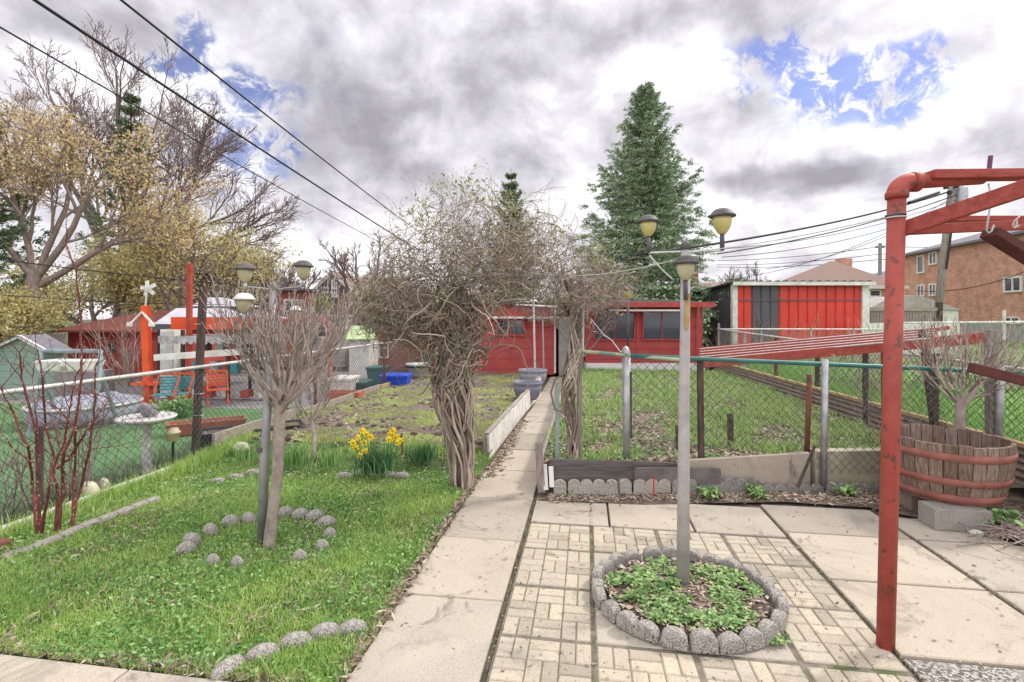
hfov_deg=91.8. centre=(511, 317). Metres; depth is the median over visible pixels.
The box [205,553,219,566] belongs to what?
edging stone
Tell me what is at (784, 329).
chain link fence
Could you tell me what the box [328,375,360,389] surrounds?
storage bin
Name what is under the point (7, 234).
spruce tree
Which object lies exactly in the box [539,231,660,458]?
vine
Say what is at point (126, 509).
edging stone
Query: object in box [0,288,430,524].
chain link fence
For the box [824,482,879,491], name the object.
edging block
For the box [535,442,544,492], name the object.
garden stake
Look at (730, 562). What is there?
edging stone
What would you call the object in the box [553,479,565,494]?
edging block
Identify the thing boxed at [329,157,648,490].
vine
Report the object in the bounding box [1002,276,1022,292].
window
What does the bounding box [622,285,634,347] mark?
lamp post
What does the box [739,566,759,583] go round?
edging stone
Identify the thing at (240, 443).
rock
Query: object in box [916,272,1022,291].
power cable
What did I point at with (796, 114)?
sky
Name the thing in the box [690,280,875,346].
metal garage
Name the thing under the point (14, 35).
power cable
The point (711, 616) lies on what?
bed plants
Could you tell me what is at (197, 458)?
tall grass
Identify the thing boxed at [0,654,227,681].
paved walk
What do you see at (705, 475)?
retaining board
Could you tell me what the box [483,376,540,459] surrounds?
path edge board
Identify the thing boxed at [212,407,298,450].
kerb board
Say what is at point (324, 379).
shrub
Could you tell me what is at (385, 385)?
kerb board
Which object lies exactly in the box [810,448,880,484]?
concrete wall
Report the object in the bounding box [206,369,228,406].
folding chair
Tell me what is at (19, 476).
dry shrub
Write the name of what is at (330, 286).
gabled house
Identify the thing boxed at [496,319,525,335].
window
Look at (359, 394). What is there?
planter trough
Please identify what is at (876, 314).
board fence
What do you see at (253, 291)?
window
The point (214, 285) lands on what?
window
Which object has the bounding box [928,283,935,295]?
window
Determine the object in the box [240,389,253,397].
storage box
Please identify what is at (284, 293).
red house
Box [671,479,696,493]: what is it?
edging block
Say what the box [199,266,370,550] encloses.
shrub
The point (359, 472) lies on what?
edging stone
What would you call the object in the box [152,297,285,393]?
gazebo
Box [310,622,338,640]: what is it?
edging stone
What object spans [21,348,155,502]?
dry shrub
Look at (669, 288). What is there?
bush
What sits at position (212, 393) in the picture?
storage box
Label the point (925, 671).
gravel slab
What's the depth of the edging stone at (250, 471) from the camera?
5.34 m
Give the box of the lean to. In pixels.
[47,334,66,355]
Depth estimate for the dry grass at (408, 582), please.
3.11 m
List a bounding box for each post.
[126,306,159,403]
[185,263,192,398]
[232,260,313,545]
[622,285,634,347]
[637,208,735,584]
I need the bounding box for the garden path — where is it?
[346,377,561,681]
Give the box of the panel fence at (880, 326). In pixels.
[861,323,959,353]
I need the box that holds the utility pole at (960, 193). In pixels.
[933,186,967,321]
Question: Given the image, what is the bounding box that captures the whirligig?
[140,280,155,305]
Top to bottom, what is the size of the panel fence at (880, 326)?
1.075 m
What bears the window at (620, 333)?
in the garden shed at (655, 330)
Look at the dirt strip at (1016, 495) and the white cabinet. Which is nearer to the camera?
the dirt strip at (1016, 495)
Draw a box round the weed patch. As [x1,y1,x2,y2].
[982,507,1023,535]
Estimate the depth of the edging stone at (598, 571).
3.15 m
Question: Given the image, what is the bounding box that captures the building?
[254,314,350,366]
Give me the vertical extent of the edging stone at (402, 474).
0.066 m
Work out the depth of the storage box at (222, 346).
10.22 m
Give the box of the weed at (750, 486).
[746,479,765,489]
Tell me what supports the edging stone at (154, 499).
on the lawn at (477, 466)
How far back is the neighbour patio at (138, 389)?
11.06 m
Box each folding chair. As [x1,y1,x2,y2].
[149,372,180,404]
[166,372,194,408]
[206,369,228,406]
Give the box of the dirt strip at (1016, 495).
[538,488,1023,539]
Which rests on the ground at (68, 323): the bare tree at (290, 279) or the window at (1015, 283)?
the bare tree at (290, 279)
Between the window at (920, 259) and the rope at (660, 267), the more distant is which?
the window at (920, 259)
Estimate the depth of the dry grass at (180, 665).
2.42 m
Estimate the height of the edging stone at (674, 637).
0.096 m
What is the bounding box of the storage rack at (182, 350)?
[180,330,280,399]
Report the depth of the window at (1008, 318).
25.55 m
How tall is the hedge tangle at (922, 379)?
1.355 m
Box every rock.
[0,538,11,546]
[81,481,99,497]
[97,478,110,487]
[233,442,248,450]
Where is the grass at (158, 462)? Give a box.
[0,440,208,524]
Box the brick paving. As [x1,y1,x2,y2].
[488,523,915,681]
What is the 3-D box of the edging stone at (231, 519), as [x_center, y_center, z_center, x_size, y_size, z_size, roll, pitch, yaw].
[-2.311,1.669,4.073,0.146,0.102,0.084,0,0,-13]
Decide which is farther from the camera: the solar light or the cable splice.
the cable splice
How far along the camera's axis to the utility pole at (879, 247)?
44.90 m
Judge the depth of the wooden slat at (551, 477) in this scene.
4.75 m
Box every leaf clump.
[221,435,258,462]
[284,441,314,467]
[305,444,350,468]
[392,438,441,465]
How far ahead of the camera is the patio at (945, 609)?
3.36 m
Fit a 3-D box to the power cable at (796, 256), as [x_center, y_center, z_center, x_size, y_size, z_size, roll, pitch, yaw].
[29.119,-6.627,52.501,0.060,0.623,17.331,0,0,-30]
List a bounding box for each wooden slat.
[544,464,547,489]
[548,466,553,486]
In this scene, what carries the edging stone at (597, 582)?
on the patio at (945, 609)
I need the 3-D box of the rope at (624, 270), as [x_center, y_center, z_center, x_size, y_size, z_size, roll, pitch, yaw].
[0.818,-0.372,3.850,0.006,0.042,1.593,0,0,-20]
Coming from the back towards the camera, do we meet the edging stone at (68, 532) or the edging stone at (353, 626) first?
the edging stone at (68, 532)
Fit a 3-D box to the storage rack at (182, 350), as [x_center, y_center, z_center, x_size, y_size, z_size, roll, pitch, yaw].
[-5.885,0.975,10.440,1.867,1.450,0.520,0,0,0]
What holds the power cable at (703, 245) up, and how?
attached to the utility pole at (960, 193)
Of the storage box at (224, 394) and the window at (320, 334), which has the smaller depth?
the storage box at (224, 394)
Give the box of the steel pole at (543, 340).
[542,320,544,367]
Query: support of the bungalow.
on the neighbour lawn at (1006, 394)
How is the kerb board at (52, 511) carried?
on the lawn at (477, 466)
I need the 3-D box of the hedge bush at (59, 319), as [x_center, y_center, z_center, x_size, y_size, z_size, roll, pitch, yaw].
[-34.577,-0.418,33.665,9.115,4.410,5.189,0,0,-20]
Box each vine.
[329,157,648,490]
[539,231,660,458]
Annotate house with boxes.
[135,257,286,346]
[267,289,316,313]
[313,270,360,325]
[359,277,440,319]
[690,271,726,290]
[874,271,884,277]
[904,230,1023,342]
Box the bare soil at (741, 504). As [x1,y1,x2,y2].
[343,377,1023,681]
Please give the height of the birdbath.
0.616 m
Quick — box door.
[559,316,583,374]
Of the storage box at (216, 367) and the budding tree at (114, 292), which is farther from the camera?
the budding tree at (114, 292)
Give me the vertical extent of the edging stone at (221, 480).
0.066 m
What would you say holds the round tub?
on the vegetable bed at (355, 430)
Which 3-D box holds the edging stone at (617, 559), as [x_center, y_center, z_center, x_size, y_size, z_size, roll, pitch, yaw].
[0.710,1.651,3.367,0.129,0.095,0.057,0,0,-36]
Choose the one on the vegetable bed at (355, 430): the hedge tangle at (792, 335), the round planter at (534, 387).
the round planter at (534, 387)
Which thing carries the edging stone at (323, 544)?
on the lawn at (477, 466)
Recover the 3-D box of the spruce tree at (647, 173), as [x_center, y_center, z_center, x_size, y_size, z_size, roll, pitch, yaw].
[5.669,-3.692,21.103,8.607,12.704,8.055,0,0,0]
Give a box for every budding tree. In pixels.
[0,224,213,334]
[98,188,305,313]
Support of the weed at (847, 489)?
on the dirt strip at (1016, 495)
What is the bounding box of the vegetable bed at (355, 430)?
[246,371,519,447]
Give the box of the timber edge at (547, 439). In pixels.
[543,394,560,470]
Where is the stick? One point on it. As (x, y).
(806, 466)
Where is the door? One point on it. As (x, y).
(563, 344)
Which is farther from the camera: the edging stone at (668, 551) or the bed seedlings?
the bed seedlings
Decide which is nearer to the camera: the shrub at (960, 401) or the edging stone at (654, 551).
the edging stone at (654, 551)
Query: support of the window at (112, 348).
in the red shed at (74, 333)
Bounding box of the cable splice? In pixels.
[907,191,940,203]
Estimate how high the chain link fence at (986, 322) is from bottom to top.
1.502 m
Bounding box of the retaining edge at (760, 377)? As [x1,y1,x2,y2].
[714,365,1023,485]
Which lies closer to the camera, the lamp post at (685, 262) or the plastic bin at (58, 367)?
the lamp post at (685, 262)
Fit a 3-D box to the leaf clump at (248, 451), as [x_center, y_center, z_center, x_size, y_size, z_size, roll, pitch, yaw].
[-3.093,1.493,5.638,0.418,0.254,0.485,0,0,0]
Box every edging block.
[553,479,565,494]
[568,479,617,494]
[618,478,631,494]
[633,479,670,493]
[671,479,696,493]
[697,478,760,492]
[762,483,823,491]
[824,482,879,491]
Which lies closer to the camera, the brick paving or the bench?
the brick paving
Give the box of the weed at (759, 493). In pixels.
[747,488,771,498]
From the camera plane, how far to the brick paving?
2.72 m
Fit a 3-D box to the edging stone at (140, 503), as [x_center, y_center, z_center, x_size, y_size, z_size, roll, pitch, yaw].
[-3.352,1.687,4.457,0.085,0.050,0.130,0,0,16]
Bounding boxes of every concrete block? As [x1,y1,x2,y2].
[899,490,928,510]
[918,500,992,531]
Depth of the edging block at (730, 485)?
4.78 m
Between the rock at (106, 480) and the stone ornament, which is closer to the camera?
the rock at (106, 480)
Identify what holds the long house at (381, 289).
on the ground at (68, 323)
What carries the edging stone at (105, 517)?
on the lawn at (477, 466)
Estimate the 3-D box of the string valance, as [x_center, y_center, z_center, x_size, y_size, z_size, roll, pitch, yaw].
[-5.747,0.428,9.406,1.931,0.162,0.012,0,0,0]
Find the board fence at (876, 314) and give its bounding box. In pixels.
[870,302,942,322]
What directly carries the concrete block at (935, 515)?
on the patio at (945, 609)
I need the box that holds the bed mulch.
[603,556,771,631]
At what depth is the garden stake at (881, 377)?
6.60 m
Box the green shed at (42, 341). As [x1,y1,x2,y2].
[0,334,71,398]
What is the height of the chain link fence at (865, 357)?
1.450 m
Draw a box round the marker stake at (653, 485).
[653,475,654,496]
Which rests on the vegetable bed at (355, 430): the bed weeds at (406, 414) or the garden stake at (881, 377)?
the bed weeds at (406, 414)
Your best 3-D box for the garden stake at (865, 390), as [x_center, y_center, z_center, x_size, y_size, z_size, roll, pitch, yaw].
[4.849,1.079,6.800,0.045,0.946,0.036,0,0,0]
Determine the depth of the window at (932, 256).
31.43 m
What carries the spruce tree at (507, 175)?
on the ground at (68, 323)
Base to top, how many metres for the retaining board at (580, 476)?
0.150 m
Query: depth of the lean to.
13.08 m
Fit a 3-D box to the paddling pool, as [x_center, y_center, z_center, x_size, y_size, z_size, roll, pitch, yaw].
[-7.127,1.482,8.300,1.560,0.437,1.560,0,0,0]
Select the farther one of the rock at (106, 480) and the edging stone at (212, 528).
the rock at (106, 480)
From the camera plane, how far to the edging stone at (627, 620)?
2.68 m
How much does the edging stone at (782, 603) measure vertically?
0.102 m
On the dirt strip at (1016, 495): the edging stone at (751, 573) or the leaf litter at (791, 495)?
the leaf litter at (791, 495)
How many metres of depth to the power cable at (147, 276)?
10.34 m
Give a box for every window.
[105,340,119,353]
[212,285,228,298]
[248,285,258,300]
[284,299,299,311]
[316,323,326,337]
[331,279,336,297]
[378,342,388,357]
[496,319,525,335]
[593,312,634,339]
[642,311,679,339]
[870,289,880,296]
[916,254,924,273]
[916,284,924,295]
[928,251,937,264]
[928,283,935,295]
[1001,316,1020,323]
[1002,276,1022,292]
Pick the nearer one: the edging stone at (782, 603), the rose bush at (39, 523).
the edging stone at (782, 603)
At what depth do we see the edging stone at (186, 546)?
3.56 m
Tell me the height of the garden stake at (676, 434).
0.423 m
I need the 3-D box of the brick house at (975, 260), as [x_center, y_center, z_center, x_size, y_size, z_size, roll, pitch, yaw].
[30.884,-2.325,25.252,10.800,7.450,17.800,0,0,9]
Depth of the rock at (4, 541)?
3.66 m
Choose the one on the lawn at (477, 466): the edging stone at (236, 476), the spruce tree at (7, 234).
the edging stone at (236, 476)
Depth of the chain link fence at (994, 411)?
4.91 m
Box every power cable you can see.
[0,26,380,242]
[0,259,344,290]
[0,294,224,304]
[32,0,428,255]
[120,0,423,235]
[630,192,946,256]
[716,195,955,253]
[717,247,874,260]
[722,229,885,257]
[726,201,946,279]
[726,201,949,248]
[733,259,877,267]
[741,254,877,264]
[767,200,955,268]
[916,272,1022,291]
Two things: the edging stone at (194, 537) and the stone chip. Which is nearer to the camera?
the edging stone at (194, 537)
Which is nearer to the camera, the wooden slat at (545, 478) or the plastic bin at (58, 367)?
the wooden slat at (545, 478)
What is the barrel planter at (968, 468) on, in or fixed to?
on the concrete block at (935, 515)
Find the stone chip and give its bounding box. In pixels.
[969,529,983,536]
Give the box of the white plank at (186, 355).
[154,347,259,360]
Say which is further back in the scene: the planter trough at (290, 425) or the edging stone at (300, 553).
the planter trough at (290, 425)
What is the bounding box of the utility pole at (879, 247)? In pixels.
[875,243,884,274]
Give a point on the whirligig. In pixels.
(147, 288)
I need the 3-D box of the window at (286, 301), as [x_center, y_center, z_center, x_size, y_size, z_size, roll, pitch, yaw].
[-8.870,-0.478,19.970,0.609,0.522,0.059,0,0,0]
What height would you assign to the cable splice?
0.913 m
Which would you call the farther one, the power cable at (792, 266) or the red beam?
the power cable at (792, 266)
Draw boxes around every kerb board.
[0,456,202,531]
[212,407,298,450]
[299,384,379,415]
[380,369,430,388]
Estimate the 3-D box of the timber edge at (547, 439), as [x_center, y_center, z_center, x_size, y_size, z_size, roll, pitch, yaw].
[0.622,1.560,7.179,0.030,0.320,4.406,0,0,8]
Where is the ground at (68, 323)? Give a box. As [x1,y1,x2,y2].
[0,319,714,681]
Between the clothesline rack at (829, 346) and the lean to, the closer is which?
the clothesline rack at (829, 346)
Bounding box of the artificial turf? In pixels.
[0,403,273,524]
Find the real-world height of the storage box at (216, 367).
0.257 m
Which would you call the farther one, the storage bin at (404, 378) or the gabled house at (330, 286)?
the gabled house at (330, 286)
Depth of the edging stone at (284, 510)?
4.22 m
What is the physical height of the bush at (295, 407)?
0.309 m
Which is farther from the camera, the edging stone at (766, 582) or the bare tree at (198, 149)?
the bare tree at (198, 149)
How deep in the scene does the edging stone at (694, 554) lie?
3.40 m
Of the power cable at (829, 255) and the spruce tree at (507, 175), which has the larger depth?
the spruce tree at (507, 175)
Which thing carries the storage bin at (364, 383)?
on the neighbour patio at (138, 389)
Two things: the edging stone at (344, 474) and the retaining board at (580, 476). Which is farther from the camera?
the edging stone at (344, 474)
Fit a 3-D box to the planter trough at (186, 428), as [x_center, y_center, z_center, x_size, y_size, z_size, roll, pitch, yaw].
[-4.543,1.615,7.403,1.010,0.170,0.340,0,0,-30]
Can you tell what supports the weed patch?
on the dirt strip at (1016, 495)
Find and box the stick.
[796,445,816,487]
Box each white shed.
[345,326,377,377]
[870,295,959,321]
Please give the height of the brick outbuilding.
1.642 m
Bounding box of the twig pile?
[934,506,1023,560]
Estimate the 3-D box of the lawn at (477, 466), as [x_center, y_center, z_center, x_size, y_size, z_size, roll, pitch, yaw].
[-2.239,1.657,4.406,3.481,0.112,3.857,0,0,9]
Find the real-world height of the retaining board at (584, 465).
0.215 m
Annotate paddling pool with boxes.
[21,391,143,428]
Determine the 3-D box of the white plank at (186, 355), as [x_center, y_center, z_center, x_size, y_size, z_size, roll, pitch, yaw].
[-5.036,0.602,8.200,1.700,0.216,0.120,0,0,0]
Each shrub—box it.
[0,415,54,523]
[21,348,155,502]
[65,340,97,358]
[70,306,154,386]
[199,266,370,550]
[263,353,348,460]
[845,357,980,442]
[903,304,1023,428]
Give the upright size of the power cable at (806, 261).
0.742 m
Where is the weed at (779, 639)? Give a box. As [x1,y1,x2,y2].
[767,632,790,645]
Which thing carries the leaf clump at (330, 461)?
on the lawn at (477, 466)
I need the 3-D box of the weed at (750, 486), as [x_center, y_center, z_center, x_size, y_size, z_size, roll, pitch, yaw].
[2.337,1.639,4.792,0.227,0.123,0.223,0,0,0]
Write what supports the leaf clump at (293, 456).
on the lawn at (477, 466)
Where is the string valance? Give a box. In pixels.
[158,336,259,343]
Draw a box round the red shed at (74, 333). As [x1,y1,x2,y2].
[51,311,239,377]
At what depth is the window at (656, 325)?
13.98 m
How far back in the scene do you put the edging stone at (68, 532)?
3.88 m
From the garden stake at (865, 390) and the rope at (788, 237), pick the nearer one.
the rope at (788, 237)
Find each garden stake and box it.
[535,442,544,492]
[630,371,631,437]
[675,425,677,450]
[727,413,733,446]
[863,362,867,427]
[881,352,882,413]
[918,329,938,430]
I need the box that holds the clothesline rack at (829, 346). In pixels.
[698,326,983,367]
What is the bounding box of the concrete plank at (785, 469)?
[676,452,809,485]
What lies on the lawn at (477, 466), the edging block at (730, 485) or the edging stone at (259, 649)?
the edging stone at (259, 649)
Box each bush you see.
[0,200,156,533]
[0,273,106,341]
[21,291,78,333]
[149,394,204,416]
[271,403,309,415]
[315,290,334,313]
[604,282,713,346]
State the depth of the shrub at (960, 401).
4.73 m
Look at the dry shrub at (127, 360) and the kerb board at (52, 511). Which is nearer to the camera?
the kerb board at (52, 511)
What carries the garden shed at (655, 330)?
on the ground at (68, 323)
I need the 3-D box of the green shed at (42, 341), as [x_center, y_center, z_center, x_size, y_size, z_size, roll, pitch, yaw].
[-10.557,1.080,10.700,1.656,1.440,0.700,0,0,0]
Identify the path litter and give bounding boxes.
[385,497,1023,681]
[483,420,532,477]
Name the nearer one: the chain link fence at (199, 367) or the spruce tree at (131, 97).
the chain link fence at (199, 367)
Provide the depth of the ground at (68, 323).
17.37 m
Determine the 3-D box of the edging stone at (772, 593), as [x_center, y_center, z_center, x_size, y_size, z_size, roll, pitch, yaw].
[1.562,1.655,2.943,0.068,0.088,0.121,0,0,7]
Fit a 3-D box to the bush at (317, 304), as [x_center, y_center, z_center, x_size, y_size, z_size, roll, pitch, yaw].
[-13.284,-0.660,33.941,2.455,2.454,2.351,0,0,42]
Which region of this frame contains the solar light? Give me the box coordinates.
[165,427,180,464]
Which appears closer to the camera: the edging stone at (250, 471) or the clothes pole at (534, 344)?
the edging stone at (250, 471)
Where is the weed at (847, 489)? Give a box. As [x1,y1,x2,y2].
[830,482,861,495]
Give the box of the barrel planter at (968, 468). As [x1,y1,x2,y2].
[879,423,1017,506]
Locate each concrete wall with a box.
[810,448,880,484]
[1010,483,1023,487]
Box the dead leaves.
[543,370,879,464]
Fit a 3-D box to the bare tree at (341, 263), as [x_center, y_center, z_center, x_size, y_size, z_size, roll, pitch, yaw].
[-7.416,-1.175,23.829,3.562,6.351,2.012,0,0,0]
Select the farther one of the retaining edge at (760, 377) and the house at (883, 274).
the house at (883, 274)
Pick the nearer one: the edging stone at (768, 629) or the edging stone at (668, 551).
the edging stone at (768, 629)
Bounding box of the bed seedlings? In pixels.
[545,369,880,460]
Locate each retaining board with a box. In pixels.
[550,459,676,470]
[553,471,633,486]
[634,467,720,484]
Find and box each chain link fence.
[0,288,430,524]
[571,329,1023,487]
[716,328,882,361]
[717,323,1023,440]
[904,310,1023,364]
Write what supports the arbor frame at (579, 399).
on the lawn at (477, 466)
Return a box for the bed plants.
[604,555,763,631]
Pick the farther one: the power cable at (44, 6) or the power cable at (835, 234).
the power cable at (835, 234)
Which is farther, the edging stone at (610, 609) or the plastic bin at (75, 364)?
the plastic bin at (75, 364)
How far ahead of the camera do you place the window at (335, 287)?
37.94 m
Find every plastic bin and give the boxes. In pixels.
[33,359,78,370]
[64,359,105,370]
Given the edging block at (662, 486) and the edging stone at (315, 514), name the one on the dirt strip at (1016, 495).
the edging block at (662, 486)
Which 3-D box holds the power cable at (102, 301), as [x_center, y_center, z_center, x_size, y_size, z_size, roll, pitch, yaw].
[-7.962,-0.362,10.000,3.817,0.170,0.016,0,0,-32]
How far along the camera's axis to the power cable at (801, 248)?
16.55 m
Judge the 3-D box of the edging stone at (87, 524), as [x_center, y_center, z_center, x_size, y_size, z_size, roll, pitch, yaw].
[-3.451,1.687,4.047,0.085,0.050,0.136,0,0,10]
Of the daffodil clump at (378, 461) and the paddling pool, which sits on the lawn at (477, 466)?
the daffodil clump at (378, 461)
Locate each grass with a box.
[0,406,512,543]
[0,440,208,524]
[0,633,342,681]
[332,465,487,681]
[542,366,880,460]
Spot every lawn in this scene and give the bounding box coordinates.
[0,439,492,681]
[748,341,1023,441]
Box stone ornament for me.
[138,402,158,416]
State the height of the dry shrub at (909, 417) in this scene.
1.041 m
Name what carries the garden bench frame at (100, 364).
on the artificial turf
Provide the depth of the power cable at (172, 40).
5.82 m
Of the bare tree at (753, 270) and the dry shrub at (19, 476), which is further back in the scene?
the bare tree at (753, 270)
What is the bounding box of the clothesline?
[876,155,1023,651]
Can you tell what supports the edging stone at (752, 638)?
on the patio at (945, 609)
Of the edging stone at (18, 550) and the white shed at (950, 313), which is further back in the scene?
the white shed at (950, 313)
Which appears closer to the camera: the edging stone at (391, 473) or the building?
the edging stone at (391, 473)
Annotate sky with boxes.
[0,0,1023,318]
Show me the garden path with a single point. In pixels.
(446, 642)
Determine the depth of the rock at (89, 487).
4.61 m
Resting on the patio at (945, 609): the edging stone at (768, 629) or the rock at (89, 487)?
the edging stone at (768, 629)
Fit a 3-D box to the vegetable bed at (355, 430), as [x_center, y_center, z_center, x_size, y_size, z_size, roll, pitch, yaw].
[-1.354,1.576,10.373,3.461,0.074,8.208,0,0,9]
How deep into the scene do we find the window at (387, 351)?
16.44 m
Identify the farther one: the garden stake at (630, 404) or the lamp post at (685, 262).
the garden stake at (630, 404)
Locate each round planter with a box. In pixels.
[512,380,541,400]
[518,368,546,385]
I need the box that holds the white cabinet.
[160,329,185,397]
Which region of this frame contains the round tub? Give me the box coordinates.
[405,362,428,378]
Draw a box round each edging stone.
[1,545,31,558]
[30,534,63,548]
[58,525,83,537]
[79,518,100,528]
[97,512,117,522]
[114,506,133,515]
[130,500,148,508]
[145,496,160,504]
[175,541,197,555]
[182,532,201,544]
[202,523,218,535]
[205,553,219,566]
[210,654,245,681]
[211,478,224,483]
[221,514,239,527]
[227,474,244,479]
[230,555,243,569]
[241,512,256,524]
[245,469,258,474]
[245,642,280,664]
[278,506,293,518]
[279,631,311,650]
[291,508,308,520]
[292,549,306,562]
[305,509,324,520]
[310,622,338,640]
[315,539,328,550]
[316,515,336,527]
[323,527,336,538]
[336,472,352,477]
[339,619,367,637]
[352,469,365,475]
[381,471,394,476]
[393,472,409,477]
[592,565,604,580]
[592,578,603,596]
[593,587,606,608]
[598,558,613,577]
[601,599,620,622]
[608,552,624,570]
[616,610,638,635]
[623,549,641,564]
[634,619,660,644]
[642,545,662,560]
[661,545,676,559]
[661,625,687,651]
[689,627,718,654]
[690,547,699,563]
[701,553,721,564]
[716,631,744,654]
[720,557,741,572]
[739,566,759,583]
[739,626,764,651]
[755,575,774,596]
[757,618,778,645]
[766,587,783,607]
[771,609,787,634]
[775,596,788,616]
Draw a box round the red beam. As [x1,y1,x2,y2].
[967,363,1023,385]
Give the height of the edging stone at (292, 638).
0.086 m
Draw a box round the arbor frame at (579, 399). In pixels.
[456,268,584,458]
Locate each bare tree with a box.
[0,13,309,315]
[277,260,326,296]
[317,227,396,323]
[522,254,626,358]
[703,260,766,288]
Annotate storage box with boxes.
[203,384,215,397]
[205,342,211,350]
[209,361,222,373]
[215,342,225,349]
[221,388,234,397]
[230,363,240,373]
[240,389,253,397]
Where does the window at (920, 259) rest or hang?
in the brick house at (975, 260)
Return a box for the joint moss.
[483,498,1021,681]
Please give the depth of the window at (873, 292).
28.98 m
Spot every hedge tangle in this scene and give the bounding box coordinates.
[702,309,883,360]
[792,313,1023,392]
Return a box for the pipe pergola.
[254,317,332,376]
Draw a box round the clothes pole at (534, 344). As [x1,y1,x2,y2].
[516,297,552,367]
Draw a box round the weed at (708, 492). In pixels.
[694,485,724,498]
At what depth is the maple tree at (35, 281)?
13.07 m
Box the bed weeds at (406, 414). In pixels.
[246,374,512,446]
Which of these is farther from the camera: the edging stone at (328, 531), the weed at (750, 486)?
the weed at (750, 486)
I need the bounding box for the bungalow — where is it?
[782,258,908,296]
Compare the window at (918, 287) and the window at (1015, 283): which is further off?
the window at (918, 287)
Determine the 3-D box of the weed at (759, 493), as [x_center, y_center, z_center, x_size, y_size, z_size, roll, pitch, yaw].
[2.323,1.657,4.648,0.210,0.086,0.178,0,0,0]
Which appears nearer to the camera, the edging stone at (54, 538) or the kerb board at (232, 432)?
the edging stone at (54, 538)
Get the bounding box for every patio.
[0,370,406,408]
[531,497,1023,669]
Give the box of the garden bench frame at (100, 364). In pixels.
[26,349,120,437]
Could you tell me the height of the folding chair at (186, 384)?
0.672 m
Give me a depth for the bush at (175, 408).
8.48 m
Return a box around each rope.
[571,260,674,275]
[591,319,620,351]
[649,255,673,279]
[687,217,885,252]
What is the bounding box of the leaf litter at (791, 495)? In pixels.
[547,491,1023,518]
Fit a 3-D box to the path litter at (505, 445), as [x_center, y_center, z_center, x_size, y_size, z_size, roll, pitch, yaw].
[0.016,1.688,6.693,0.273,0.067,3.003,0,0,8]
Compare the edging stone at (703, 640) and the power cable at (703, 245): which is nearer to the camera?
the edging stone at (703, 640)
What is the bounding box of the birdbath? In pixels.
[114,411,177,474]
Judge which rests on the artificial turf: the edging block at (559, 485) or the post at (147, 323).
the post at (147, 323)
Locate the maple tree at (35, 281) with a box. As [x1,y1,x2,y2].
[0,81,235,333]
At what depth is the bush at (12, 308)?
11.86 m
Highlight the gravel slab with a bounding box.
[903,659,1023,681]
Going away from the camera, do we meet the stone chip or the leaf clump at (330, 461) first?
the stone chip
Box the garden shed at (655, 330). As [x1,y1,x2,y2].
[431,299,714,374]
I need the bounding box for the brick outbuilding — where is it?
[372,321,429,369]
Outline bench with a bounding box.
[54,369,114,397]
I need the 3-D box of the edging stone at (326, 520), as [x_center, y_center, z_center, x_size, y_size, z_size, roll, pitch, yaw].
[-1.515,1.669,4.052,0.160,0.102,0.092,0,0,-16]
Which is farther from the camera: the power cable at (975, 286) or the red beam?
the power cable at (975, 286)
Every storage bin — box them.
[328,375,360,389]
[356,379,373,389]
[365,365,390,384]
[378,373,412,384]
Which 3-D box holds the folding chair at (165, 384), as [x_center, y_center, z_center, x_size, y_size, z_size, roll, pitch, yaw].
[-6.293,1.362,8.995,0.374,0.692,0.348,0,0,-9]
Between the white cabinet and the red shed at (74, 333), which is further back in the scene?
the red shed at (74, 333)
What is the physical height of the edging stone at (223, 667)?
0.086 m
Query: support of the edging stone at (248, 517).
on the lawn at (477, 466)
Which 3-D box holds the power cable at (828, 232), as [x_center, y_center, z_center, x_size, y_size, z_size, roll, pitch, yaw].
[12.721,-3.628,18.500,13.215,3.189,0.044,0,0,-22]
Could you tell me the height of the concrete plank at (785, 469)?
0.340 m
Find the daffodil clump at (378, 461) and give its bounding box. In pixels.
[339,427,417,476]
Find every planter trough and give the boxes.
[166,415,245,435]
[200,419,304,446]
[325,390,363,400]
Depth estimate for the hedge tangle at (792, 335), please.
14.50 m
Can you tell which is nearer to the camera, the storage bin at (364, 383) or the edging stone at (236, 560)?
the edging stone at (236, 560)
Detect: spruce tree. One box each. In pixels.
[0,95,82,340]
[74,91,194,314]
[476,172,561,301]
[549,80,768,344]
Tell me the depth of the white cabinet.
10.47 m

